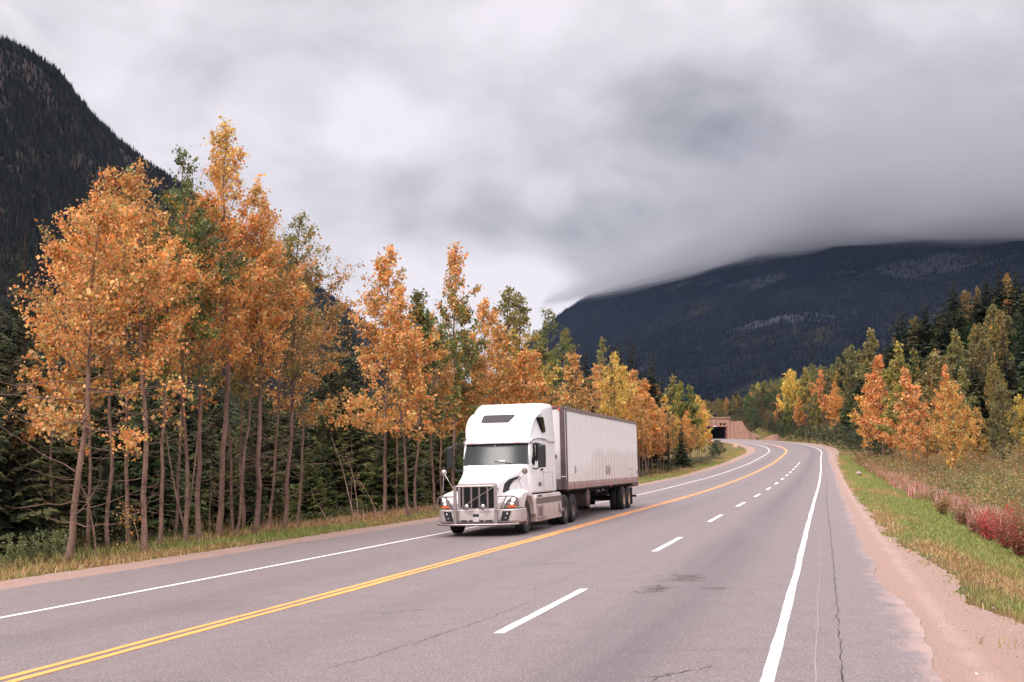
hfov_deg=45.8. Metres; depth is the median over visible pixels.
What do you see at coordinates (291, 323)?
poplar tree
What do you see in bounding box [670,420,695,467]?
spruce tree
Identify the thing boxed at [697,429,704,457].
poplar tree
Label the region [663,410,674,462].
poplar tree
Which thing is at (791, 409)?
poplar tree
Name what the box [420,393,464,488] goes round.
spruce tree
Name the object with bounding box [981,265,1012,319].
spruce tree
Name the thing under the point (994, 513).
crimson shrub
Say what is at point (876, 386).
poplar tree
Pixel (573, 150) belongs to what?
sky
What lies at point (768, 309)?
conifer forest
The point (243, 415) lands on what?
spruce tree
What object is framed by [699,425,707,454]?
poplar tree
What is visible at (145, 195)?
poplar tree
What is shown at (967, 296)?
poplar tree
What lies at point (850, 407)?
poplar tree
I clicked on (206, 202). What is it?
poplar tree
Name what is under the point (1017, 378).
spruce tree
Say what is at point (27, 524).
spruce tree
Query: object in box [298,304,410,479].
spruce tree
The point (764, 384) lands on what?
poplar tree
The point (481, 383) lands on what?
poplar tree
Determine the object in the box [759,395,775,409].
dark bush
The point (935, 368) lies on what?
poplar tree
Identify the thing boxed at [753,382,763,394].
poplar tree
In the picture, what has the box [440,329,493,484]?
poplar tree
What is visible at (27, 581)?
gravel shoulder
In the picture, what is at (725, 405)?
poplar tree
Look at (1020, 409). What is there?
poplar tree
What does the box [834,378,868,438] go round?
spruce tree
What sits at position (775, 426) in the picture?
dark bush
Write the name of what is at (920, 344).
spruce tree
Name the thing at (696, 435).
poplar tree
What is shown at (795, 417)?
poplar tree
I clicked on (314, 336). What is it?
poplar tree
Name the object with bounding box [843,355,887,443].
spruce tree
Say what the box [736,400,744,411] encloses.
dark bush
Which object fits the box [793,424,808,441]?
dark bush
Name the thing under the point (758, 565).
road
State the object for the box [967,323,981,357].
poplar tree
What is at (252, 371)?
poplar tree
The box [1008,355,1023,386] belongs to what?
poplar tree
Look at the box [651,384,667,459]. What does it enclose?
poplar tree
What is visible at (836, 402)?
poplar tree
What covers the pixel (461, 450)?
spruce tree
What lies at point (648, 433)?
poplar tree
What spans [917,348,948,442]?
poplar tree
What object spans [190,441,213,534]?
sapling
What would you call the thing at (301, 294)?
poplar tree
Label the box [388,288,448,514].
poplar tree
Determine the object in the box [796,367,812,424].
poplar tree
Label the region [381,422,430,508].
spruce tree
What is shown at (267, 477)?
spruce tree
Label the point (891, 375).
poplar tree
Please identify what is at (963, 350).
poplar tree
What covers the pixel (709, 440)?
poplar tree
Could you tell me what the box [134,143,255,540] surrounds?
poplar tree
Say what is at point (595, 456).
box trailer
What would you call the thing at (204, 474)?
spruce tree
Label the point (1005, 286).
poplar tree
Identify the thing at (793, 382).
poplar tree
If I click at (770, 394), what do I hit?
dark bush
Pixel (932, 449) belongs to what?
poplar tree
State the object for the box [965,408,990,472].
poplar tree
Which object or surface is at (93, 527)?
sapling
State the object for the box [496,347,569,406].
poplar tree
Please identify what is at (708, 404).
poplar tree
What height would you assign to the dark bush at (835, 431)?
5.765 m
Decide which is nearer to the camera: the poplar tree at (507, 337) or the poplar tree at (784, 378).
the poplar tree at (507, 337)
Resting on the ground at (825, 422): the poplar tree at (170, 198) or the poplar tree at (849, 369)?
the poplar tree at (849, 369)
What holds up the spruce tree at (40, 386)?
on the ground at (825, 422)
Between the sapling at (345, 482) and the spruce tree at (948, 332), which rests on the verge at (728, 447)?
the sapling at (345, 482)
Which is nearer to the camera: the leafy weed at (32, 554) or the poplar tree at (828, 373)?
the leafy weed at (32, 554)
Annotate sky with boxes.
[0,0,1023,382]
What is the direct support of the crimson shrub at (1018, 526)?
on the verge at (761, 433)
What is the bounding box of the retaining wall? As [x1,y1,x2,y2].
[761,434,780,440]
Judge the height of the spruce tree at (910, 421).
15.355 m
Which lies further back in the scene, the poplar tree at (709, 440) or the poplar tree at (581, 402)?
the poplar tree at (709, 440)
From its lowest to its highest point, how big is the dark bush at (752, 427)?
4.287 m
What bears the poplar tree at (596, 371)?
on the verge at (728, 447)
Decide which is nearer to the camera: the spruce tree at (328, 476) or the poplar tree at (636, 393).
the spruce tree at (328, 476)
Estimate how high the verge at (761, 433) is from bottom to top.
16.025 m
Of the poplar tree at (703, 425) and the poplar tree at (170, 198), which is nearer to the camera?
the poplar tree at (170, 198)
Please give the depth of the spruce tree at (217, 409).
67.92 m
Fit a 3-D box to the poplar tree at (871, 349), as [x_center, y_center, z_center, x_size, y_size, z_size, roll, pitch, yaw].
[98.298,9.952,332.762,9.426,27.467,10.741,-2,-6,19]
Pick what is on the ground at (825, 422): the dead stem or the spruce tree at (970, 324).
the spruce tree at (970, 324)
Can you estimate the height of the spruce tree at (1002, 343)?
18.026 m
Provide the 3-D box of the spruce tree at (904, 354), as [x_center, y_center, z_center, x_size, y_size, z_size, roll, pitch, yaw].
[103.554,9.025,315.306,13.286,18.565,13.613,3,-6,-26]
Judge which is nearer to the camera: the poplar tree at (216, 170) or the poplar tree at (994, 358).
the poplar tree at (216, 170)
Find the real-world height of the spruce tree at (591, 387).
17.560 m
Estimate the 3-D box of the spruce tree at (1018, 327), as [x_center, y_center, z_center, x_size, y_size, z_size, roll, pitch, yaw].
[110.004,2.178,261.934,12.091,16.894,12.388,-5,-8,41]
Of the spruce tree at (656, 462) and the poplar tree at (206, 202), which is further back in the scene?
the spruce tree at (656, 462)
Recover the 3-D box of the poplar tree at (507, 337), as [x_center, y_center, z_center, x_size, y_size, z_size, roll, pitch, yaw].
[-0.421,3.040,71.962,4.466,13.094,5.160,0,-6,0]
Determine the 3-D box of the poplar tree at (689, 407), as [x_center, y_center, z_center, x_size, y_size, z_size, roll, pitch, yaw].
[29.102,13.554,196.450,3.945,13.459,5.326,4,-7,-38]
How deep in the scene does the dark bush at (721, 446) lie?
245.05 m
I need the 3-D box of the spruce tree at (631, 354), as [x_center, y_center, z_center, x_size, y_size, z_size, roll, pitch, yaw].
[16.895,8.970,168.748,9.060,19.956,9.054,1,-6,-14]
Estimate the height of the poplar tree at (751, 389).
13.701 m
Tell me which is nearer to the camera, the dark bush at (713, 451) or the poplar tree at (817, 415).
the dark bush at (713, 451)
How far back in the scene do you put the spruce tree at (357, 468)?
71.91 m
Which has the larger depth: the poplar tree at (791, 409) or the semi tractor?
the poplar tree at (791, 409)
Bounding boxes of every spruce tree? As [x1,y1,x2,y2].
[0,233,102,538]
[0,301,54,508]
[0,302,92,551]
[0,361,86,560]
[0,369,70,537]
[28,334,61,445]
[41,325,154,528]
[50,345,183,545]
[75,433,135,548]
[85,380,210,544]
[105,367,213,536]
[117,339,167,431]
[145,358,176,455]
[156,345,233,527]
[176,376,236,512]
[186,358,248,490]
[192,361,232,439]
[194,415,251,531]
[211,355,305,518]
[214,378,235,447]
[225,434,273,530]
[228,386,294,524]
[232,370,275,462]
[232,375,272,448]
[267,368,296,446]
[269,368,317,514]
[274,319,379,503]
[284,389,311,437]
[288,451,333,524]
[296,376,365,515]
[297,362,319,459]
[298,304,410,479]
[298,367,376,509]
[308,428,344,519]
[353,405,419,513]
[366,391,422,499]
[373,386,398,460]
[377,394,429,488]
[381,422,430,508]
[390,429,431,506]
[414,408,445,488]
[418,423,459,506]
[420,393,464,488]
[423,423,462,502]
[454,430,463,478]
[549,328,596,412]
[579,346,603,414]
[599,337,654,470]
[625,334,660,471]
[637,350,678,470]
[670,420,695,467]
[728,396,735,415]
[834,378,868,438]
[835,343,845,399]
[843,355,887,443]
[866,344,892,400]
[881,310,922,383]
[888,382,921,451]
[894,341,910,387]
[899,303,941,370]
[905,342,922,383]
[910,354,925,398]
[924,284,972,349]
[924,308,965,363]
[926,355,968,453]
[931,323,955,355]
[940,338,964,367]
[942,357,994,453]
[950,355,984,438]
[956,346,984,398]
[957,279,1000,347]
[960,296,983,347]
[962,312,975,352]
[962,312,980,348]
[966,354,1023,446]
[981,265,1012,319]
[993,269,1023,331]
[994,346,1023,398]
[996,336,1022,387]
[997,346,1023,432]
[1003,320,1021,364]
[1007,364,1023,430]
[1009,316,1023,393]
[1009,341,1020,382]
[1010,315,1021,330]
[1010,352,1023,438]
[1013,314,1023,353]
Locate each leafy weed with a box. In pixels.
[0,533,24,567]
[16,533,42,563]
[35,528,56,562]
[49,526,67,558]
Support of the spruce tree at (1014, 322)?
on the ground at (825, 422)
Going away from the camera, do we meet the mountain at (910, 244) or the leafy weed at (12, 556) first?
the leafy weed at (12, 556)
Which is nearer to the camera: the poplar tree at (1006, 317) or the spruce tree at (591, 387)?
the spruce tree at (591, 387)
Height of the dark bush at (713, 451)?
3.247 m
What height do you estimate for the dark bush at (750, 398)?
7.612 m
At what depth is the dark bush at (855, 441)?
250.60 m
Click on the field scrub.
(931, 472)
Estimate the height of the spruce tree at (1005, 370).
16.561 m
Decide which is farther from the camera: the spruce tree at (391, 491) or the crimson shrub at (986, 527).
the spruce tree at (391, 491)
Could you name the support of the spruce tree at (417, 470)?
on the verge at (728, 447)
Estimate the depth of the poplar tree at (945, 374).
161.07 m
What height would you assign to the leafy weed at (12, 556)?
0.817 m
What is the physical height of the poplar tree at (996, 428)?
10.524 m
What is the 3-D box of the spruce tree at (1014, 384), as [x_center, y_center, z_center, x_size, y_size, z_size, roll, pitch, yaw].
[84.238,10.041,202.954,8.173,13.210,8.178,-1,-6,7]
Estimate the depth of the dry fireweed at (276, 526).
49.88 m
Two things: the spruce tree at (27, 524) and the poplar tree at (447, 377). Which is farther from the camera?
the poplar tree at (447, 377)
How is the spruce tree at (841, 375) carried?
on the ground at (825, 422)
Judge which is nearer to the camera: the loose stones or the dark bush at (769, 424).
the loose stones
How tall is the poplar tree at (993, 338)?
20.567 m
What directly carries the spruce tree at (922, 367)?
on the ground at (825, 422)
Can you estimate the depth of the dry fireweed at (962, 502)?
80.13 m
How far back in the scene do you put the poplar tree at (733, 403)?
487.00 m
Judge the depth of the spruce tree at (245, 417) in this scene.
73.39 m
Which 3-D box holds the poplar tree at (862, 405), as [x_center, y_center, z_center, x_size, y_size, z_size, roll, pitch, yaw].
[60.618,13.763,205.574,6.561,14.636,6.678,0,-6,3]
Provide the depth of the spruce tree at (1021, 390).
195.99 m
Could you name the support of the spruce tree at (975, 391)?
on the ground at (825, 422)
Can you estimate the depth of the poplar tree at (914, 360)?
267.60 m
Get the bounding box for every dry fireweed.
[250,458,718,531]
[865,461,1023,533]
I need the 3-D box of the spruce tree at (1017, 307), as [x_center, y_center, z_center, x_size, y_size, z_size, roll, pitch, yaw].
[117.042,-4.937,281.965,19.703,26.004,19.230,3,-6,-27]
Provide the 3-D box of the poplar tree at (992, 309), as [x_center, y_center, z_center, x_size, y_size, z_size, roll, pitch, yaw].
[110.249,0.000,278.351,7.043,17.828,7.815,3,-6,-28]
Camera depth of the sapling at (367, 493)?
49.92 m
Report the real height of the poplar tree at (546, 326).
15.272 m
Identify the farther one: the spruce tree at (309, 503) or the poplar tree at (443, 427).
the poplar tree at (443, 427)
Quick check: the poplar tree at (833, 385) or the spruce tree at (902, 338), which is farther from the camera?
the poplar tree at (833, 385)
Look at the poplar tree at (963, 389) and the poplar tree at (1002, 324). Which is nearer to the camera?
the poplar tree at (963, 389)
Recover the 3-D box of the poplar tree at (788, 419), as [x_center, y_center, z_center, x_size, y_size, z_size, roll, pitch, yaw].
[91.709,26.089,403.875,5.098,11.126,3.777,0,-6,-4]
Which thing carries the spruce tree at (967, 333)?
on the ground at (825, 422)
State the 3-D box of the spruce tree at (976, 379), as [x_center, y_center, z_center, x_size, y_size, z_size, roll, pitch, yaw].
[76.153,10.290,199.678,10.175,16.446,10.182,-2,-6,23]
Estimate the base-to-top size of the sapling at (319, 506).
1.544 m
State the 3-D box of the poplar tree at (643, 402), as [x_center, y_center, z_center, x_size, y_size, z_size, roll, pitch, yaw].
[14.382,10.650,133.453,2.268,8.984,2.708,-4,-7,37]
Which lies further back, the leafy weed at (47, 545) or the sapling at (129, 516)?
the sapling at (129, 516)
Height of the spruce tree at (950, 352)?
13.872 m
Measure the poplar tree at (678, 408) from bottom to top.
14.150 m
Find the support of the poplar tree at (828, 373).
on the ground at (825, 422)
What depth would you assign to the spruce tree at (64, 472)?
40.88 m
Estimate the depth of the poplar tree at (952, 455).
127.69 m
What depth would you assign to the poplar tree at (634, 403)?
127.43 m
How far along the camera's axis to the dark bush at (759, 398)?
466.02 m
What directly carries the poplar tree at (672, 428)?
on the verge at (728, 447)
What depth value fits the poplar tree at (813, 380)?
422.63 m
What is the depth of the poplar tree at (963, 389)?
158.55 m
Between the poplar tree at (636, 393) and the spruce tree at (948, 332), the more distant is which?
the spruce tree at (948, 332)
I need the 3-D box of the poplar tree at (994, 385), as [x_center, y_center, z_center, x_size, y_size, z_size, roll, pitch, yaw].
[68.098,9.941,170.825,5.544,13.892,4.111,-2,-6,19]
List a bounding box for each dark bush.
[706,443,720,457]
[707,439,726,456]
[728,406,751,420]
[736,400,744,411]
[742,394,754,412]
[743,406,759,423]
[744,400,759,414]
[748,424,758,432]
[751,414,762,426]
[753,391,767,408]
[758,417,765,430]
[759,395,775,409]
[762,395,775,406]
[763,421,775,432]
[764,390,778,404]
[765,401,778,413]
[770,421,781,435]
[771,409,791,425]
[777,423,791,439]
[784,424,800,440]
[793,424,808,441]
[803,426,818,442]
[811,426,826,443]
[819,427,834,444]
[827,426,843,445]
[833,426,859,450]
[843,427,872,452]
[852,436,884,455]
[865,439,892,457]
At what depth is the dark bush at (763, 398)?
462.35 m
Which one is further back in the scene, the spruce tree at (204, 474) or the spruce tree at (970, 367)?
the spruce tree at (970, 367)
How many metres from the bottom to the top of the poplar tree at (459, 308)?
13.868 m
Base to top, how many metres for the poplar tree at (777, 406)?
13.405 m
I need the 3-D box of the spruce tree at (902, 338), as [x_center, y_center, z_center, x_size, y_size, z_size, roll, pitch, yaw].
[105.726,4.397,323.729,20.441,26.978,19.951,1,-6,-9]
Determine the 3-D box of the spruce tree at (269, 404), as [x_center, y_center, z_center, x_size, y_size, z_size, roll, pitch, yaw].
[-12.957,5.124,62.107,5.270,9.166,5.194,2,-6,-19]
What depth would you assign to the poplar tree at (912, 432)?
100.01 m
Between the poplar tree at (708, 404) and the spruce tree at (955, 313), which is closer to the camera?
the spruce tree at (955, 313)
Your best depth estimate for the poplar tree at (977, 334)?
250.94 m
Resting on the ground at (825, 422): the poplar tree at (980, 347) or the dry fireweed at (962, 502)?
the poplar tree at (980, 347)
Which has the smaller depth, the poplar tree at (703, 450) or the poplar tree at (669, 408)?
the poplar tree at (669, 408)
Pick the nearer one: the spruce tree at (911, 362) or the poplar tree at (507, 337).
the poplar tree at (507, 337)
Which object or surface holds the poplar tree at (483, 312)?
on the verge at (728, 447)
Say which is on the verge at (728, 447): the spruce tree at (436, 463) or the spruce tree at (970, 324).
the spruce tree at (436, 463)
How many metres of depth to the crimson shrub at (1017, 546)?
36.16 m
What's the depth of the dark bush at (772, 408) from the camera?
444.25 m
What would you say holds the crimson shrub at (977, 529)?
on the verge at (761, 433)
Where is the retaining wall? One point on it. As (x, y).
(776, 437)
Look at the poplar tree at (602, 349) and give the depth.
146.08 m
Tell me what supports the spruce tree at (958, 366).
on the ground at (825, 422)
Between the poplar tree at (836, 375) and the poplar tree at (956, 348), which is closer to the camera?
the poplar tree at (956, 348)
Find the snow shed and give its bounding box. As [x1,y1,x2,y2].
[677,417,759,438]
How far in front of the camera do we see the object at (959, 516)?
51.67 m
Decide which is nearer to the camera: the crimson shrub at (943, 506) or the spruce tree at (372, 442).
the crimson shrub at (943, 506)
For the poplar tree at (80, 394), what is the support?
on the verge at (728, 447)
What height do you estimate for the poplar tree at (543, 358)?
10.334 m
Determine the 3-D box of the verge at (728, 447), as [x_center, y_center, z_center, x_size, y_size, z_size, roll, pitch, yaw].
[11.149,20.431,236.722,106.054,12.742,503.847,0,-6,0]
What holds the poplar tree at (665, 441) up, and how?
on the verge at (728, 447)
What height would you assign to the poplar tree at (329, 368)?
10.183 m
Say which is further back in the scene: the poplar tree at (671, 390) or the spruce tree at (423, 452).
the poplar tree at (671, 390)
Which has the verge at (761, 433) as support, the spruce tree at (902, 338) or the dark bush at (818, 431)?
the dark bush at (818, 431)
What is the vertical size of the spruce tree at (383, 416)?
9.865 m
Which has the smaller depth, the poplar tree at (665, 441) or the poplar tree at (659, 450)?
the poplar tree at (659, 450)
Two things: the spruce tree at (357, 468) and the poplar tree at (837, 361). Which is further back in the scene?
the poplar tree at (837, 361)
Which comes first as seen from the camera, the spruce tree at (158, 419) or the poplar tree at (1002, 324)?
the spruce tree at (158, 419)
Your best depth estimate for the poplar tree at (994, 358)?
202.69 m
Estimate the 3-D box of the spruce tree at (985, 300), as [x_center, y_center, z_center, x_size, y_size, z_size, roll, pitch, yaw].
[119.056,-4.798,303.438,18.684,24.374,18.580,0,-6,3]
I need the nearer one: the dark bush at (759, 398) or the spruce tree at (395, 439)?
the spruce tree at (395, 439)
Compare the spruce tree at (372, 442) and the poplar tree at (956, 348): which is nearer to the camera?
the spruce tree at (372, 442)
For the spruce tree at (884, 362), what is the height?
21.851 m
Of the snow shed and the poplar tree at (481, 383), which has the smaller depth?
the poplar tree at (481, 383)
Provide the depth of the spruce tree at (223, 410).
82.83 m
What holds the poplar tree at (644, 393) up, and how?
on the verge at (728, 447)
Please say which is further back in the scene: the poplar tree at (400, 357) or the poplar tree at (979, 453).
the poplar tree at (979, 453)
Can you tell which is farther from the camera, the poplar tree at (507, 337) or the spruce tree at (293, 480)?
the poplar tree at (507, 337)
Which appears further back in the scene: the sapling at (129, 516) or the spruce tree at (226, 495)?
the spruce tree at (226, 495)
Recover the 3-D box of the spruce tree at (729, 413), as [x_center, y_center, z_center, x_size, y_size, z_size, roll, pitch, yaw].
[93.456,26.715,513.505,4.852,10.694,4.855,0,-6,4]
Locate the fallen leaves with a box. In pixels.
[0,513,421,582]
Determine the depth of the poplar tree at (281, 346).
40.56 m
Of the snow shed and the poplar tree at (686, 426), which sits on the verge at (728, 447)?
the poplar tree at (686, 426)
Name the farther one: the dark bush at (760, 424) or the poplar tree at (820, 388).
the dark bush at (760, 424)
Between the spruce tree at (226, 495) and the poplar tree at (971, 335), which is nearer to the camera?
the spruce tree at (226, 495)
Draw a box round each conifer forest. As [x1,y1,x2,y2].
[0,35,451,436]
[499,212,1023,415]
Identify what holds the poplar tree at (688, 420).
on the verge at (728, 447)
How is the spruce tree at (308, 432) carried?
on the verge at (728, 447)
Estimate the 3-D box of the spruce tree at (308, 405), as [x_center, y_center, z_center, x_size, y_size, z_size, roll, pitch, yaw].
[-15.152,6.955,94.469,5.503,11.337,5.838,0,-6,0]
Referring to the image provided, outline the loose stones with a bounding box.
[857,524,1022,677]
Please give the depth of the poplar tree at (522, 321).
75.69 m
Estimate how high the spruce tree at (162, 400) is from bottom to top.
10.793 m
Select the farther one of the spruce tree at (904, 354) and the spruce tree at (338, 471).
the spruce tree at (904, 354)
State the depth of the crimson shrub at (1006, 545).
39.16 m
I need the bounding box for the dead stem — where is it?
[667,416,670,470]
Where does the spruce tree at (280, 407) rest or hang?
on the ground at (825, 422)
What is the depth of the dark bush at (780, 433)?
390.78 m
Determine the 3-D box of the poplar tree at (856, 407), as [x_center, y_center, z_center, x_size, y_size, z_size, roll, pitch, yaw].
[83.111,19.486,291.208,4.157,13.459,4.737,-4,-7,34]
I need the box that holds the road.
[0,438,942,681]
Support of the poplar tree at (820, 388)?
on the verge at (761, 433)
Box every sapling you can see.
[62,475,98,557]
[106,497,140,548]
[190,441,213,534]
[312,490,330,526]
[325,421,355,523]
[335,454,360,521]
[338,436,354,521]
[354,467,376,518]
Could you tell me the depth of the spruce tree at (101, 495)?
38.60 m
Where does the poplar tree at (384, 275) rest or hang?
on the verge at (728, 447)
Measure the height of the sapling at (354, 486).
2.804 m
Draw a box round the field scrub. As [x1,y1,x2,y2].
[847,434,1023,551]
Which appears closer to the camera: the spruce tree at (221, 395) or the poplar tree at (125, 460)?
the poplar tree at (125, 460)
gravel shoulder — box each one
[0,440,754,589]
[748,439,1023,681]
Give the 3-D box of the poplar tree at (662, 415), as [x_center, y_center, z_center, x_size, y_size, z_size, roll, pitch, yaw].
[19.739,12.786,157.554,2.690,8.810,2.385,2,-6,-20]
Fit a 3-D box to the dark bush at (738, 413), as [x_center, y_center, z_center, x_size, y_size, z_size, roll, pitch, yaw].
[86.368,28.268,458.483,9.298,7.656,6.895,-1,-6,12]
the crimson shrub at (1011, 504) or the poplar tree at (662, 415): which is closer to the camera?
the crimson shrub at (1011, 504)
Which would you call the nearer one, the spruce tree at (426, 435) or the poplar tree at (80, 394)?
the poplar tree at (80, 394)
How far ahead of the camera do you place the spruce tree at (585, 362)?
150.95 m
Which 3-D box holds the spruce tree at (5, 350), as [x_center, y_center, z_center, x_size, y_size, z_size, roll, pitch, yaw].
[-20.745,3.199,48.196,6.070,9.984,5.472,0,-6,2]
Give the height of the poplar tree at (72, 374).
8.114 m
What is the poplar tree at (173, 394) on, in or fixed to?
on the verge at (728, 447)
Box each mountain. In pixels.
[0,47,446,424]
[496,217,1023,416]
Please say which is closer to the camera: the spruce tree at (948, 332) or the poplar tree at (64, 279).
the poplar tree at (64, 279)
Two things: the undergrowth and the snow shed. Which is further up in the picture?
the snow shed
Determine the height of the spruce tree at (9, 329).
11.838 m
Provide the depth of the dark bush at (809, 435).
345.33 m
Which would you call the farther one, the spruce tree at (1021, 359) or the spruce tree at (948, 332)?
the spruce tree at (948, 332)
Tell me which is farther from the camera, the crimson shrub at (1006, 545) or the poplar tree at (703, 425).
the poplar tree at (703, 425)
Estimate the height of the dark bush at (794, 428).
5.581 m
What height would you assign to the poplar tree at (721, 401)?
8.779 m
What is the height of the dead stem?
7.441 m
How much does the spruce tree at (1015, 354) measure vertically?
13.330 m
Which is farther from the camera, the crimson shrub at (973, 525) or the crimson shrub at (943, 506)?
the crimson shrub at (943, 506)
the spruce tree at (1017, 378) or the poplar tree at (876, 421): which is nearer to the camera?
the poplar tree at (876, 421)
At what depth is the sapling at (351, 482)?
48.16 m
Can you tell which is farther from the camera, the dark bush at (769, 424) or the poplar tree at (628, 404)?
the dark bush at (769, 424)
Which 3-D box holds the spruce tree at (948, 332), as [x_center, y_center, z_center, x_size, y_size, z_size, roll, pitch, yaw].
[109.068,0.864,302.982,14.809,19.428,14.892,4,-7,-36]
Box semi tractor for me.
[437,403,576,533]
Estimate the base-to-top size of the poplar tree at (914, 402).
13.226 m
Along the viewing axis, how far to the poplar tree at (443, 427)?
63.98 m
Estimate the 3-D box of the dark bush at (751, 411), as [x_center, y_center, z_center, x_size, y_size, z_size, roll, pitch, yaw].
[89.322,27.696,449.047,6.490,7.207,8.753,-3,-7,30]
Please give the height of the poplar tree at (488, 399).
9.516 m
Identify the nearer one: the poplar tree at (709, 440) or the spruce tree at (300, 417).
the spruce tree at (300, 417)
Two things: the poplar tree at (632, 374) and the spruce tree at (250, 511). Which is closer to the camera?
the spruce tree at (250, 511)
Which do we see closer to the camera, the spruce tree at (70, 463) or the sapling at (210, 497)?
the sapling at (210, 497)
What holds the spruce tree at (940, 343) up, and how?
on the ground at (825, 422)
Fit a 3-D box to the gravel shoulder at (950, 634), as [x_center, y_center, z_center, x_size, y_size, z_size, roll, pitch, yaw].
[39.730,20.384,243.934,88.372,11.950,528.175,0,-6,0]
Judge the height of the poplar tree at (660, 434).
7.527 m
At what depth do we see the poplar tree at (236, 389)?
43.98 m
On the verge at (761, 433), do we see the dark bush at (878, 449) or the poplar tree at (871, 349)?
the dark bush at (878, 449)
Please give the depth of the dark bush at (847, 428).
280.46 m
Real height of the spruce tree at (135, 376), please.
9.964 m
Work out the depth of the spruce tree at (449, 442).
74.08 m
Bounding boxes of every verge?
[0,441,744,580]
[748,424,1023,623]
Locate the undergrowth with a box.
[0,455,726,570]
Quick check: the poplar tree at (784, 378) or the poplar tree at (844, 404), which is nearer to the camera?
the poplar tree at (844, 404)
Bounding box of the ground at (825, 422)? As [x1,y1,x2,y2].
[52,398,1023,474]
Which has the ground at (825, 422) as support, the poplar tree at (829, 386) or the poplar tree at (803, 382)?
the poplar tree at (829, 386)
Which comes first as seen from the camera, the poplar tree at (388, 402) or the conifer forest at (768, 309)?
the poplar tree at (388, 402)
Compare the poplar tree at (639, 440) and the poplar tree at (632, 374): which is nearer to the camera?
the poplar tree at (639, 440)
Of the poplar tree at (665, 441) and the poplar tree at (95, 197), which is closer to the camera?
the poplar tree at (95, 197)
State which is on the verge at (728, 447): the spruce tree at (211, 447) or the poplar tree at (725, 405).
the spruce tree at (211, 447)
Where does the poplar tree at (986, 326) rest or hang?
on the ground at (825, 422)
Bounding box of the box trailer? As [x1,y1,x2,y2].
[552,406,638,509]
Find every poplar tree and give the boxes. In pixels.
[0,195,214,560]
[7,163,202,551]
[7,297,95,537]
[24,156,226,552]
[39,256,135,548]
[72,165,178,542]
[106,188,227,546]
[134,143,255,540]
[143,186,252,539]
[143,259,221,536]
[173,111,295,538]
[191,207,272,533]
[204,249,275,528]
[208,188,324,535]
[209,209,376,530]
[210,225,301,532]
[233,232,322,527]
[263,268,348,524]
[325,242,441,514]
[351,294,444,517]
[370,345,412,508]
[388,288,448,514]
[400,310,463,510]
[406,241,490,490]
[412,349,469,501]
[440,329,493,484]
[450,297,532,423]
[452,352,491,466]
[481,342,520,404]
[483,285,541,403]
[490,291,562,402]
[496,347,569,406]
[532,307,591,407]
[532,340,564,404]
[547,327,583,409]
[554,352,599,411]
[583,363,627,416]
[589,337,617,414]
[592,351,642,420]
[614,370,643,450]
[619,396,641,430]
[621,386,663,474]
[627,394,646,463]
[635,404,645,469]
[636,378,661,472]
[637,397,651,476]
[638,412,654,473]
[647,398,665,468]
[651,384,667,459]
[651,413,666,473]
[653,410,673,461]
[655,405,671,471]
[660,374,686,458]
[662,393,679,457]
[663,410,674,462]
[666,414,679,466]
[671,380,691,449]
[675,384,704,462]
[678,415,691,462]
[679,411,695,462]
[689,394,713,462]
[689,425,699,463]
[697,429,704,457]
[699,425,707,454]
[701,409,712,446]
[705,400,714,416]
[713,398,722,416]
[720,398,725,413]
[723,397,728,414]
[729,395,736,412]
[748,384,756,395]
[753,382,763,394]
[758,381,769,393]
[773,394,785,420]
[776,369,804,425]
[776,376,787,394]
[781,403,791,434]
[788,387,794,414]
[792,397,807,426]
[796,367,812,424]
[806,363,815,400]
[808,369,828,417]
[808,372,815,394]
[809,391,822,428]
[810,365,832,401]
[820,387,843,425]
[826,370,830,393]
[827,382,839,423]
[830,357,843,381]
[831,370,840,388]
[835,344,862,414]
[836,399,848,435]
[844,401,852,430]
[847,380,882,456]
[849,395,862,447]
[854,327,884,402]
[859,353,909,454]
[867,381,908,460]
[874,341,922,464]
[879,366,933,464]
[900,422,925,482]
[907,315,923,348]
[909,347,924,396]
[909,351,958,464]
[914,408,940,465]
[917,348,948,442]
[925,380,981,472]
[932,363,955,451]
[942,328,968,382]
[947,366,979,461]
[957,289,974,322]
[959,347,966,363]
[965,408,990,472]
[966,337,1000,409]
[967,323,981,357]
[969,322,982,370]
[972,286,980,312]
[974,363,1011,456]
[975,314,1001,365]
[981,321,1015,389]
[983,352,1007,395]
[984,311,1015,355]
[985,303,1008,331]
[986,382,1023,466]
[995,314,1016,355]
[1000,273,1017,312]
[1002,393,1023,462]
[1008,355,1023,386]
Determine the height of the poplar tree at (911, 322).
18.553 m
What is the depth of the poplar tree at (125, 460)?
38.29 m
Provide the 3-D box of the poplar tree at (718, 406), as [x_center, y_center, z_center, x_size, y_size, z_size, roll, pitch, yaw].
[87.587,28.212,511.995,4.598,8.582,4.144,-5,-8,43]
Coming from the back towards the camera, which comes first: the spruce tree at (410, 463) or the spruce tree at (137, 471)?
the spruce tree at (410, 463)
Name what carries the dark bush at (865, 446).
on the verge at (761, 433)
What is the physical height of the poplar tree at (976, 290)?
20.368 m
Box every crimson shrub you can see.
[935,495,950,514]
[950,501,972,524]
[964,512,986,533]
[968,511,995,537]
[974,506,999,541]
[986,504,1014,533]
[989,515,1021,548]
[1001,524,1023,557]
[1003,501,1023,520]
[1005,507,1023,536]

